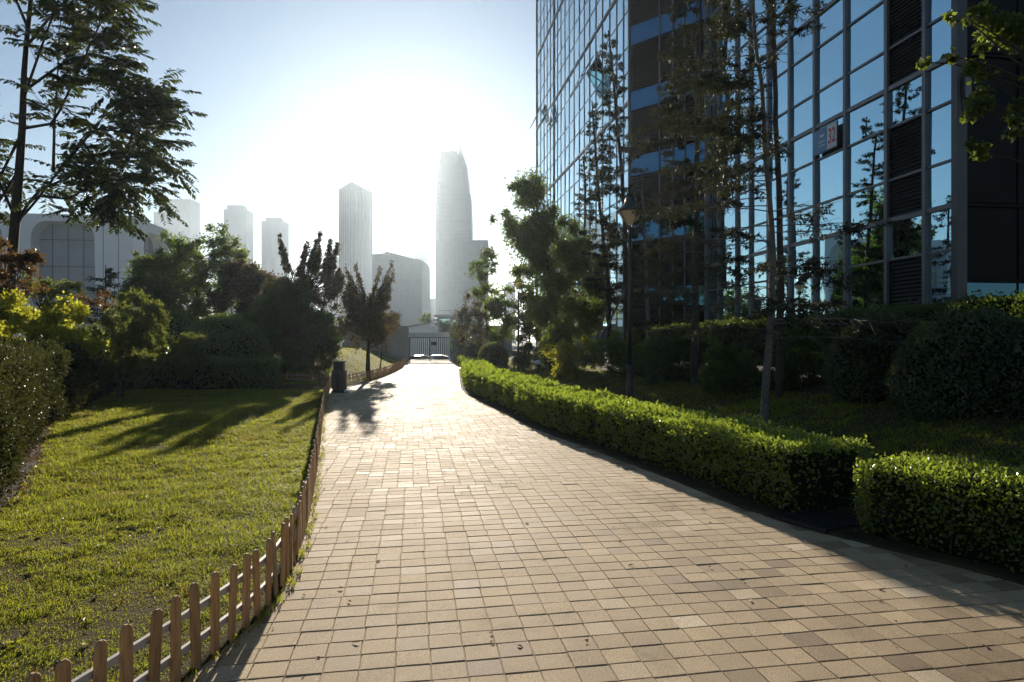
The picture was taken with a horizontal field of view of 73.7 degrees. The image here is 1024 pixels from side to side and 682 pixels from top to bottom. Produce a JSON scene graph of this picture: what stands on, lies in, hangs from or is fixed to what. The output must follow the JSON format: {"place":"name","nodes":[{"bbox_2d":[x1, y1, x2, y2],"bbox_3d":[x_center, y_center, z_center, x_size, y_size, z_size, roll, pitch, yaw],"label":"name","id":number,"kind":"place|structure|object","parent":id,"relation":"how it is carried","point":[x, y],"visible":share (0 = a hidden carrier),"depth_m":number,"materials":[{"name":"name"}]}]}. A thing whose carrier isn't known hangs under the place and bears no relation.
{"place":"outdoors","nodes":[
{"label":"outdoors","id":0,"kind":"place"},
{"bbox_2d":[0,347,408,681],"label":"lawn","id":1,"kind":"structure","parent":0,"point":[206,656],"depth_m":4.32,"materials":[{"name":"plant"}]},
{"bbox_2d":[0,236,48,339],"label":"maple sapling","id":2,"kind":"object","parent":1,"relation":"on","point":[28,259],"visible":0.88,"depth_m":15.83,"materials":[{"name":"red plant"}]},
{"bbox_2d":[0,423,52,509],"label":"soil bed","id":3,"kind":"object","parent":1,"relation":"on","point":[27,467],"visible":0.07,"depth_m":8.18,"materials":[{"name":"brown soil"}]},
{"bbox_2d":[0,326,116,512],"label":"garden hedge","id":4,"kind":"object","parent":3,"relation":"on","point":[43,383],"visible":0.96,"depth_m":9.19,"materials":[{"name":"green plant"}]},
{"bbox_2d":[17,271,88,311],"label":"young tree","id":5,"kind":"object","parent":1,"relation":"on","point":[67,285],"visible":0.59,"depth_m":20.73,"materials":[{"name":"green plant"}]},
{"bbox_2d":[0,287,110,359],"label":"golden shrub","id":6,"kind":"object","parent":1,"relation":"on","point":[55,322],"visible":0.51,"depth_m":14.80,"materials":[{"name":"yellow plant"}]},
{"bbox_2d":[0,0,207,331],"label":"feather leaved tree","id":7,"kind":"object","parent":1,"relation":"on","point":[163,108],"visible":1,"depth_m":16.93,"materials":[{"name":"green plant"}]},
{"bbox_2d":[75,265,136,350],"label":"fir tree","id":8,"kind":"object","parent":1,"relation":"on","point":[109,283],"visible":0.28,"depth_m":26.93,"materials":[{"name":"green plant"}]},
{"bbox_2d":[79,286,172,396],"bbox_3d":[-10.564,0.075,18.207,3.172,3.167,2.256,0,0,25],"label":"green shrub","id":9,"kind":"object","parent":1,"relation":"on","point":[127,338],"visible":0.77,"depth_m":18.11,"materials":[{"name":"green plant"}]},
{"bbox_2d":[115,270,191,320],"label":"bushy tree","id":10,"kind":"object","parent":1,"relation":"on","point":[164,292],"visible":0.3,"depth_m":31.99,"materials":[{"name":"green plant"}]},
{"bbox_2d":[141,308,194,353],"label":"clipped dome","id":11,"kind":"structure","parent":1,"relation":"on","point":[179,323],"depth_m":25.94,"materials":[{"name":"green plant"}]},
{"bbox_2d":[25,376,331,681],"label":"picket fence","id":12,"kind":"object","parent":1,"relation":"on","point":[122,657],"visible":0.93,"depth_m":3.45,"materials":[{"name":"brown wood"}]},
{"bbox_2d":[148,327,212,389],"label":"shrub","id":13,"kind":"object","parent":1,"relation":"on","point":[197,359],"visible":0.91,"depth_m":20.61,"materials":[{"name":"green plant"}]},
{"bbox_2d":[122,220,265,322],"bbox_3d":[-16.605,-2.253,35.804,7.264,8.130,6.020,0,0,0],"label":"broadleaf tree","id":14,"kind":"object","parent":1,"relation":"on","point":[176,261],"visible":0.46,"depth_m":35.15,"materials":[{"name":"green plant"}]},
{"bbox_2d":[111,352,283,389],"bbox_3d":[-10.550,0.965,21.832,6.144,1.414,1.676,0,0,-17],"label":"garden hedge","id":15,"kind":"object","parent":1,"relation":"on","point":[222,372],"visible":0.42,"depth_m":21.68,"materials":[{"name":"green plant"}]},
{"bbox_2d":[176,312,273,358],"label":"clipped dome","id":16,"kind":"structure","parent":1,"relation":"on","point":[238,336],"depth_m":23.38,"materials":[{"name":"green plant"}]},
{"bbox_2d":[202,258,282,323],"bbox_3d":[-12.566,-1.119,32.917,4.413,5.839,3.333,0,0,0],"label":"russet tree","id":17,"kind":"object","parent":1,"relation":"on","point":[243,285],"visible":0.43,"depth_m":32.31,"materials":[{"name":"brown plant"}]},
{"bbox_2d":[240,277,335,371],"bbox_3d":[-9.548,-0.250,28.269,4.556,4.920,2.626,0,0,0],"label":"dark shrub","id":18,"kind":"object","parent":1,"relation":"on","point":[271,305],"visible":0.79,"depth_m":27.91,"materials":[{"name":"green plant"}]},
{"bbox_2d":[252,230,345,362],"bbox_3d":[-9.265,-1.583,30.101,3.964,6.766,3.466,0,0,0],"label":"plum tree","id":19,"kind":"object","parent":1,"relation":"on","point":[333,286],"visible":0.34,"depth_m":29.67,"materials":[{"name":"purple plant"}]},
{"bbox_2d":[298,306,345,372],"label":"dark shrub","id":20,"kind":"object","parent":1,"relation":"on","point":[331,351],"visible":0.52,"depth_m":28.86,"materials":[{"name":"green plant"}]},
{"bbox_2d":[334,261,401,380],"bbox_3d":[-5.679,-0.776,27.556,2.914,5.152,2.639,0,0,-36],"label":"plum tree","id":21,"kind":"object","parent":1,"relation":"on","point":[363,318],"visible":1,"depth_m":27.41,"materials":[{"name":"brown plant"}]},
{"bbox_2d":[342,326,408,360],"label":"gate wall","id":22,"kind":"structure","parent":1,"relation":"on","point":[399,344],"depth_m":54.07,"materials":[{"name":"concrete"}]},
{"bbox_2d":[0,0,535,340],"label":"sky","id":23,"kind":"structure","parent":0,"point":[303,101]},
{"bbox_2d":[280,347,400,384],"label":"mound grass","id":24,"kind":"structure","parent":0,"point":[354,365],"depth_m":32.61,"materials":[{"name":"green plant"}]},
{"bbox_2d":[337,341,535,349],"bbox_3d":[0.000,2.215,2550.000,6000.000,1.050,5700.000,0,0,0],"label":"ground","id":25,"kind":"structure","parent":0,"point":[514,346],"depth_m":415.71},
{"bbox_2d":[0,213,167,338],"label":"concrete hall","id":26,"kind":"structure","parent":25,"relation":"on","point":[76,251],"depth_m":69.98,"materials":[{"name":"grey concrete"}]},
{"bbox_2d":[38,225,95,338],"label":"recessed window","id":27,"kind":"structure","parent":26,"relation":"in","point":[70,251],"depth_m":70.24,"materials":[{"name":"grey glass"}]},
{"bbox_2d":[154,199,199,317],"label":"tower","id":28,"kind":"structure","parent":25,"relation":"on","point":[189,211],"depth_m":880.00,"materials":[{"name":"grey concrete"}]},
{"bbox_2d":[224,204,252,313],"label":"tower","id":29,"kind":"structure","parent":25,"relation":"on","point":[239,218],"depth_m":640.00,"materials":[{"name":"grey concrete"}]},
{"bbox_2d":[261,217,288,277],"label":"tower","id":30,"kind":"structure","parent":25,"relation":"on","point":[271,229],"depth_m":600.00,"materials":[{"name":"grey concrete"}]},
{"bbox_2d":[339,182,372,344],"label":"tower","id":31,"kind":"structure","parent":25,"relation":"on","point":[356,223],"depth_m":438.61,"materials":[{"name":"concrete"}]},
{"bbox_2d":[372,251,429,325],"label":"broad block","id":32,"kind":"structure","parent":25,"relation":"on","point":[410,295],"depth_m":303.83,"materials":[{"name":"grey concrete"}]},
{"bbox_2d":[408,322,436,355],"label":"building","id":33,"kind":"structure","parent":25,"relation":"on","point":[420,328],"depth_m":92.00,"materials":[{"name":"white paint"}]},
{"bbox_2d":[435,144,472,318],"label":"tallest tower","id":34,"kind":"structure","parent":25,"relation":"on","point":[453,217],"depth_m":500.00,"materials":[{"name":"metal"}]},
{"bbox_2d":[428,310,485,356],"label":"glazed house","id":35,"kind":"structure","parent":25,"relation":"on","point":[443,323],"depth_m":83.94,"materials":[{"name":"white paint"}]},
{"bbox_2d":[436,240,488,322],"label":"podium block","id":36,"kind":"structure","parent":25,"relation":"on","point":[454,258],"depth_m":470.00,"materials":[{"name":"grey concrete"}]},
{"bbox_2d":[530,0,1023,352],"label":"office building","id":37,"kind":"structure","parent":25,"relation":"on","point":[898,152],"depth_m":21.00,"materials":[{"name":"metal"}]},
{"bbox_2d":[631,16,658,44],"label":"window pane","id":38,"kind":"structure","parent":37,"relation":"in","point":[645,30],"depth_m":32.37,"materials":[{"name":"blue glass"}]},
{"bbox_2d":[631,83,658,110],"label":"window pane","id":39,"kind":"structure","parent":37,"relation":"in","point":[646,96],"depth_m":32.40,"materials":[{"name":"blue glass"}]},
{"bbox_2d":[631,151,658,175],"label":"window pane","id":40,"kind":"structure","parent":37,"relation":"in","point":[650,160],"depth_m":32.28,"materials":[{"name":"blue glass"}]},
{"bbox_2d":[660,0,703,305],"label":"window pane","id":41,"kind":"structure","parent":37,"relation":"in","point":[665,24],"depth_m":31.00,"materials":[{"name":"blue glass"}]},
{"bbox_2d":[770,72,786,119],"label":"window pane","id":42,"kind":"structure","parent":37,"relation":"in","point":[782,80],"depth_m":24.10,"materials":[{"name":"blue glass"}]},
{"bbox_2d":[792,53,812,106],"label":"window pane","id":43,"kind":"structure","parent":37,"relation":"in","point":[802,73],"depth_m":22.81,"materials":[{"name":"blue glass"}]},
{"bbox_2d":[792,164,812,211],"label":"window pane","id":44,"kind":"structure","parent":37,"relation":"in","point":[802,179],"depth_m":22.80,"materials":[{"name":"blue glass"}]},
{"bbox_2d":[792,23,812,64],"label":"window pane","id":45,"kind":"structure","parent":37,"relation":"in","point":[802,47],"depth_m":22.86,"materials":[{"name":"blue glass"}]},
{"bbox_2d":[792,97,812,137],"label":"window pane","id":46,"kind":"structure","parent":37,"relation":"in","point":[802,115],"depth_m":22.80,"materials":[{"name":"blue glass"}]},
{"bbox_2d":[792,132,812,169],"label":"window pane","id":47,"kind":"structure","parent":37,"relation":"in","point":[802,148],"depth_m":22.81,"materials":[{"name":"blue glass"}]},
{"bbox_2d":[813,120,837,156],"bbox_3d":[9.759,-6.290,21.300,0.044,0.780,1.280,0,0,-9],"label":"number sign","id":48,"kind":"object","parent":37,"relation":"attached to","point":[825,138],"visible":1,"depth_m":21.24,"materials":[{"name":"metal"}]},
{"bbox_2d":[817,32,842,90],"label":"window pane","id":49,"kind":"structure","parent":37,"relation":"in","point":[829,56],"depth_m":21.30,"materials":[{"name":"blue glass"}]},
{"bbox_2d":[817,150,842,202],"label":"window pane","id":50,"kind":"structure","parent":37,"relation":"in","point":[829,169],"depth_m":21.29,"materials":[{"name":"blue glass"}]},
{"bbox_2d":[817,79,842,123],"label":"window pane","id":51,"kind":"structure","parent":37,"relation":"in","point":[829,101],"depth_m":21.30,"materials":[{"name":"blue glass"}]},
{"bbox_2d":[817,0,842,46],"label":"window pane","id":52,"kind":"structure","parent":37,"relation":"in","point":[832,19],"depth_m":21.29,"materials":[{"name":"blue glass"}]},
{"bbox_2d":[817,270,842,313],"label":"window pane","id":53,"kind":"structure","parent":37,"relation":"in","point":[827,292],"depth_m":21.32,"materials":[{"name":"blue glass"}]},
{"bbox_2d":[817,198,842,236],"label":"window pane","id":54,"kind":"structure","parent":37,"relation":"in","point":[838,206],"depth_m":21.19,"materials":[{"name":"blue glass"}]},
{"bbox_2d":[817,235,842,268],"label":"window pane","id":55,"kind":"structure","parent":37,"relation":"in","point":[832,247],"depth_m":21.24,"materials":[{"name":"blue glass"}]},
{"bbox_2d":[848,2,883,71],"bbox_3d":[10.197,-8.695,19.619,0.023,1.390,1.690,0,0,-8],"label":"window pane","id":56,"kind":"structure","parent":37,"relation":"in","point":[865,36],"depth_m":19.62,"materials":[{"name":"blue glass"}]},
{"bbox_2d":[848,132,883,192],"bbox_3d":[10.197,-5.095,19.619,0.028,1.390,1.690,0,0,-8],"label":"window pane","id":57,"kind":"structure","parent":37,"relation":"in","point":[865,158],"depth_m":19.62,"materials":[{"name":"blue glass"}]},
{"bbox_2d":[848,54,883,107],"bbox_3d":[10.197,-7.430,19.619,0.027,1.060,1.690,0,0,-9],"label":"window pane","id":58,"kind":"structure","parent":37,"relation":"in","point":[868,80],"depth_m":19.62,"materials":[{"name":"blue glass"}]},
{"bbox_2d":[848,95,883,144],"bbox_3d":[10.197,-6.345,19.619,0.021,1.030,1.690,0,0,-9],"label":"window pane","id":59,"kind":"structure","parent":37,"relation":"in","point":[866,120],"depth_m":19.62,"materials":[{"name":"blue glass"}]},
{"bbox_2d":[848,262,883,308],"bbox_3d":[10.197,-1.495,19.619,0.025,1.390,1.690,0,0,-8],"label":"window pane","id":60,"kind":"structure","parent":37,"relation":"in","point":[865,295],"depth_m":19.53,"materials":[{"name":"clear glass"}]},
{"bbox_2d":[848,184,883,226],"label":"window pane","id":61,"kind":"structure","parent":37,"relation":"in","point":[866,206],"depth_m":19.58,"materials":[{"name":"blue glass"}]},
{"bbox_2d":[848,225,883,265],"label":"window pane","id":62,"kind":"structure","parent":37,"relation":"in","point":[868,246],"depth_m":19.61,"materials":[{"name":"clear glass"}]},
{"bbox_2d":[890,75,921,125],"bbox_3d":[10.436,-6.345,18.039,0.021,1.030,1.306,0,0,-8],"label":"window pane","id":63,"kind":"structure","parent":37,"relation":"in","point":[905,100],"depth_m":18.04,"materials":[{"name":"blue glass"}]},
{"bbox_2d":[890,215,921,258],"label":"window pane","id":64,"kind":"structure","parent":37,"relation":"in","point":[903,242],"depth_m":18.01,"materials":[{"name":"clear glass"}]},
{"bbox_2d":[928,103,950,165],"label":"window pane","id":65,"kind":"structure","parent":37,"relation":"in","point":[939,130],"depth_m":16.92,"materials":[{"name":"blue glass"}]},
{"bbox_2d":[928,251,950,303],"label":"window pane","id":66,"kind":"structure","parent":37,"relation":"in","point":[939,264],"depth_m":16.92,"materials":[{"name":"blue glass"}]},
{"bbox_2d":[928,62,950,108],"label":"window pane","id":67,"kind":"structure","parent":37,"relation":"in","point":[939,78],"depth_m":16.92,"materials":[{"name":"blue glass"}]},
{"bbox_2d":[928,162,950,207],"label":"window pane","id":68,"kind":"structure","parent":37,"relation":"in","point":[939,177],"depth_m":16.92,"materials":[{"name":"blue glass"}]},
{"bbox_2d":[928,208,950,251],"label":"window pane","id":69,"kind":"structure","parent":37,"relation":"in","point":[939,223],"depth_m":16.92,"materials":[{"name":"blue glass"}]},
{"bbox_2d":[929,18,950,63],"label":"window pane","id":70,"kind":"structure","parent":37,"relation":"in","point":[939,32],"depth_m":16.92,"materials":[{"name":"blue glass"}]},
{"bbox_2d":[967,57,1015,202],"bbox_3d":[11.536,-5.075,16.476,1.440,3.450,0.023,0,0,-9],"label":"window pane","id":71,"kind":"structure","parent":37,"relation":"in","point":[993,179],"depth_m":16.49,"materials":[{"name":"black glass"}]},
{"bbox_2d":[967,283,1015,297],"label":"window pane","id":72,"kind":"structure","parent":37,"relation":"in","point":[985,288],"depth_m":16.48,"materials":[{"name":"blue glass"}]},
{"bbox_2d":[967,208,1016,278],"bbox_3d":[11.536,-2.350,16.476,1.440,1.700,0.025,0,0,-9],"label":"window pane","id":73,"kind":"structure","parent":37,"relation":"in","point":[991,232],"depth_m":16.47,"materials":[{"name":"black glass"}]},
{"bbox_2d":[967,0,1016,54],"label":"window pane","id":74,"kind":"structure","parent":37,"relation":"in","point":[1006,5],"depth_m":16.47,"materials":[{"name":"black glass"}]},
{"bbox_2d":[1017,61,1023,203],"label":"window pane","id":75,"kind":"structure","parent":37,"relation":"in","point":[1020,183],"depth_m":16.60,"materials":[{"name":"black glass"}]},
{"bbox_2d":[183,360,1023,681],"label":"path","id":76,"kind":"structure","parent":0,"point":[445,522],"depth_m":4.51,"materials":[{"name":"beige brick"}]},
{"bbox_2d":[331,361,346,392],"bbox_3d":[-5.392,1.115,21.293,0.400,0.970,0.355,0,0,0],"label":"litter bin","id":77,"kind":"object","parent":76,"relation":"on","point":[339,378],"visible":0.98,"depth_m":21.14,"materials":[{"name":"metal"}]},
{"bbox_2d":[347,358,405,384],"bbox_3d":[-6.726,1.396,38.578,0.800,0.493,29.010,0,0,-4],"label":"picket fence","id":78,"kind":"object","parent":76,"relation":"on","point":[365,375],"visible":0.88,"depth_m":28.92,"materials":[{"name":"brown wood"}]},
{"bbox_2d":[409,333,449,360],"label":"metal gate","id":79,"kind":"structure","parent":76,"relation":"on","point":[429,335],"depth_m":55.48,"materials":[{"name":"metal"}]},
{"bbox_2d":[0,391,1023,680],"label":"fallen leaves","id":80,"kind":"object","parent":76,"relation":"on","point":[176,535],"visible":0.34,"depth_m":6.10,"materials":[{"name":"brown plant"}]},
{"bbox_2d":[452,350,1023,584],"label":"planting bed","id":81,"kind":"object","parent":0,"point":[869,537],"visible":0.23,"depth_m":8.93,"materials":[{"name":"green plant"}]},
{"bbox_2d":[450,290,495,349],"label":"russet tree","id":82,"kind":"object","parent":81,"relation":"on","point":[479,317],"visible":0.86,"depth_m":45.68,"materials":[{"name":"brown plant"}]},
{"bbox_2d":[464,244,498,344],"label":"thin sapling","id":83,"kind":"object","parent":81,"relation":"on","point":[482,276],"visible":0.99,"depth_m":37.80,"materials":[{"name":"green plant"}]},
{"bbox_2d":[477,342,508,369],"bbox_3d":[-0.903,1.008,33.021,1.612,1.983,1.760,0,0,0],"label":"clipped ball","id":84,"kind":"object","parent":81,"relation":"on","point":[496,354],"visible":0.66,"depth_m":32.45,"materials":[{"name":"green plant"}]},
{"bbox_2d":[480,281,525,344],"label":"broadleaf tree","id":85,"kind":"object","parent":81,"relation":"on","point":[495,305],"visible":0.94,"depth_m":40.34,"materials":[{"name":"green plant"}]},
{"bbox_2d":[510,341,541,372],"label":"loose bush","id":86,"kind":"object","parent":81,"relation":"on","point":[522,360],"visible":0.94,"depth_m":31.70,"materials":[{"name":"green plant"}]},
{"bbox_2d":[511,292,548,354],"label":"plum tree","id":87,"kind":"object","parent":81,"relation":"on","point":[527,331],"visible":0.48,"depth_m":36.97,"materials":[{"name":"green plant"}]},
{"bbox_2d":[489,167,622,374],"bbox_3d":[1.801,-2.835,27.567,5.510,8.785,3.802,0,0,0],"label":"leafy tree","id":88,"kind":"object","parent":81,"relation":"on","point":[533,236],"visible":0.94,"depth_m":26.99,"materials":[{"name":"green plant"}]},
{"bbox_2d":[540,330,605,380],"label":"golden bush","id":89,"kind":"object","parent":81,"relation":"on","point":[564,352],"visible":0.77,"depth_m":24.26,"materials":[{"name":"green plant"}]},
{"bbox_2d":[575,101,639,363],"bbox_3d":[3.686,-4.169,26.553,2.472,10.299,2.849,0,0,38],"label":"spruce","id":90,"kind":"object","parent":81,"relation":"on","point":[606,217],"visible":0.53,"depth_m":26.36,"materials":[{"name":"green plant"}]},
{"bbox_2d":[576,326,658,378],"bbox_3d":[3.407,0.455,21.433,2.372,2.003,2.173,0,0,-40],"label":"dark bush","id":91,"kind":"object","parent":81,"relation":"on","point":[613,355],"visible":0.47,"depth_m":21.32,"materials":[{"name":"green plant"}]},
{"bbox_2d":[587,30,663,339],"bbox_3d":[4.021,-5.080,24.515,2.664,12.124,2.974,0,0,0],"label":"spruce","id":92,"kind":"object","parent":81,"relation":"on","point":[617,129],"visible":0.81,"depth_m":24.38,"materials":[{"name":"green plant"}]},
{"bbox_2d":[616,197,640,395],"bbox_3d":[3.039,-1.070,17.600,0.716,5.276,0.716,0,0,0],"label":"street lamp","id":93,"kind":"object","parent":81,"relation":"on","point":[624,211],"visible":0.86,"depth_m":17.55,"materials":[{"name":"metal"}]},
{"bbox_2d":[620,176,666,340],"bbox_3d":[4.362,-2.170,22.073,1.817,6.320,1.479,0,0,0],"label":"spruce","id":94,"kind":"object","parent":81,"relation":"on","point":[648,306],"visible":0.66,"depth_m":21.97,"materials":[{"name":"green plant"}]},
{"bbox_2d":[458,359,874,512],"bbox_3d":[0.215,1.209,17.858,2.086,0.942,23.938,0,0,-11],"label":"box hedge","id":95,"kind":"object","parent":81,"relation":"on","point":[791,470],"visible":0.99,"depth_m":7.76,"materials":[{"name":"green plant"}]},
{"bbox_2d":[621,323,717,384],"bbox_3d":[4.282,0.408,18.351,2.599,1.813,2.226,0,0,26],"label":"dark bush","id":96,"kind":"object","parent":81,"relation":"on","point":[663,362],"visible":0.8,"depth_m":18.20,"materials":[{"name":"green plant"}]},
{"bbox_2d":[621,0,769,383],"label":"spruce","id":97,"kind":"object","parent":81,"relation":"on","point":[673,54],"visible":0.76,"depth_m":17.11,"materials":[{"name":"green plant"}]},
{"bbox_2d":[693,339,774,398],"bbox_3d":[4.817,0.615,14.485,1.522,1.357,1.745,0,0,-32],"label":"broad bush","id":98,"kind":"object","parent":81,"relation":"on","point":[728,367],"visible":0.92,"depth_m":14.46,"materials":[{"name":"green plant"}]},
{"bbox_2d":[692,0,825,396],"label":"spruce","id":99,"kind":"object","parent":81,"relation":"on","point":[779,382],"visible":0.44,"depth_m":13.15,"materials":[{"name":"green plant"}]},
{"bbox_2d":[631,0,937,425],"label":"spruce","id":100,"kind":"object","parent":81,"relation":"on","point":[706,83],"visible":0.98,"depth_m":10.65,"materials":[{"name":"green plant"}]},
{"bbox_2d":[771,324,837,388],"bbox_3d":[5.938,0.321,13.608,1.579,1.473,1.596,0,0,0],"label":"broad bush","id":101,"kind":"object","parent":81,"relation":"on","point":[799,361],"visible":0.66,"depth_m":13.44,"materials":[{"name":"green plant"}]},
{"bbox_2d":[775,509,864,532],"bbox_3d":[2.720,1.574,6.000,0.560,0.032,0.520,0,0,-27],"label":"drain grate","id":102,"kind":"object","parent":81,"relation":"on","point":[822,521],"visible":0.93,"depth_m":5.97,"materials":[{"name":"metal"}]},
{"bbox_2d":[645,289,1023,363],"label":"tall hedge","id":103,"kind":"object","parent":81,"relation":"on","point":[1012,304],"visible":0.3,"depth_m":17.04,"materials":[{"name":"green plant"}]},
{"bbox_2d":[821,310,919,404],"bbox_3d":[6.186,0.676,11.410,1.900,2.388,1.831,0,0,0],"label":"clipped ball","id":104,"kind":"object","parent":81,"relation":"on","point":[855,379],"visible":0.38,"depth_m":10.97,"materials":[{"name":"green plant"}]},
{"bbox_2d":[849,449,1023,571],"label":"box hedge","id":105,"kind":"object","parent":81,"relation":"on","point":[963,507],"visible":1,"depth_m":5.05,"materials":[{"name":"green plant"}]},
{"bbox_2d":[884,304,1023,422],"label":"clipped ball","id":106,"kind":"object","parent":81,"relation":"on","point":[943,366],"visible":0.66,"depth_m":9.11,"materials":[{"name":"green plant"}]},
{"bbox_2d":[916,0,1023,164],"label":"overhanging tree","id":107,"kind":"object","parent":81,"relation":"on","point":[1000,29],"visible":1,"depth_m":7.73,"materials":[{"name":"green plant"}]},
{"bbox_2d":[506,359,1023,504],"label":"bank grass","id":108,"kind":"structure","parent":0,"point":[785,400],"depth_m":10.82,"materials":[{"name":"green plant"}]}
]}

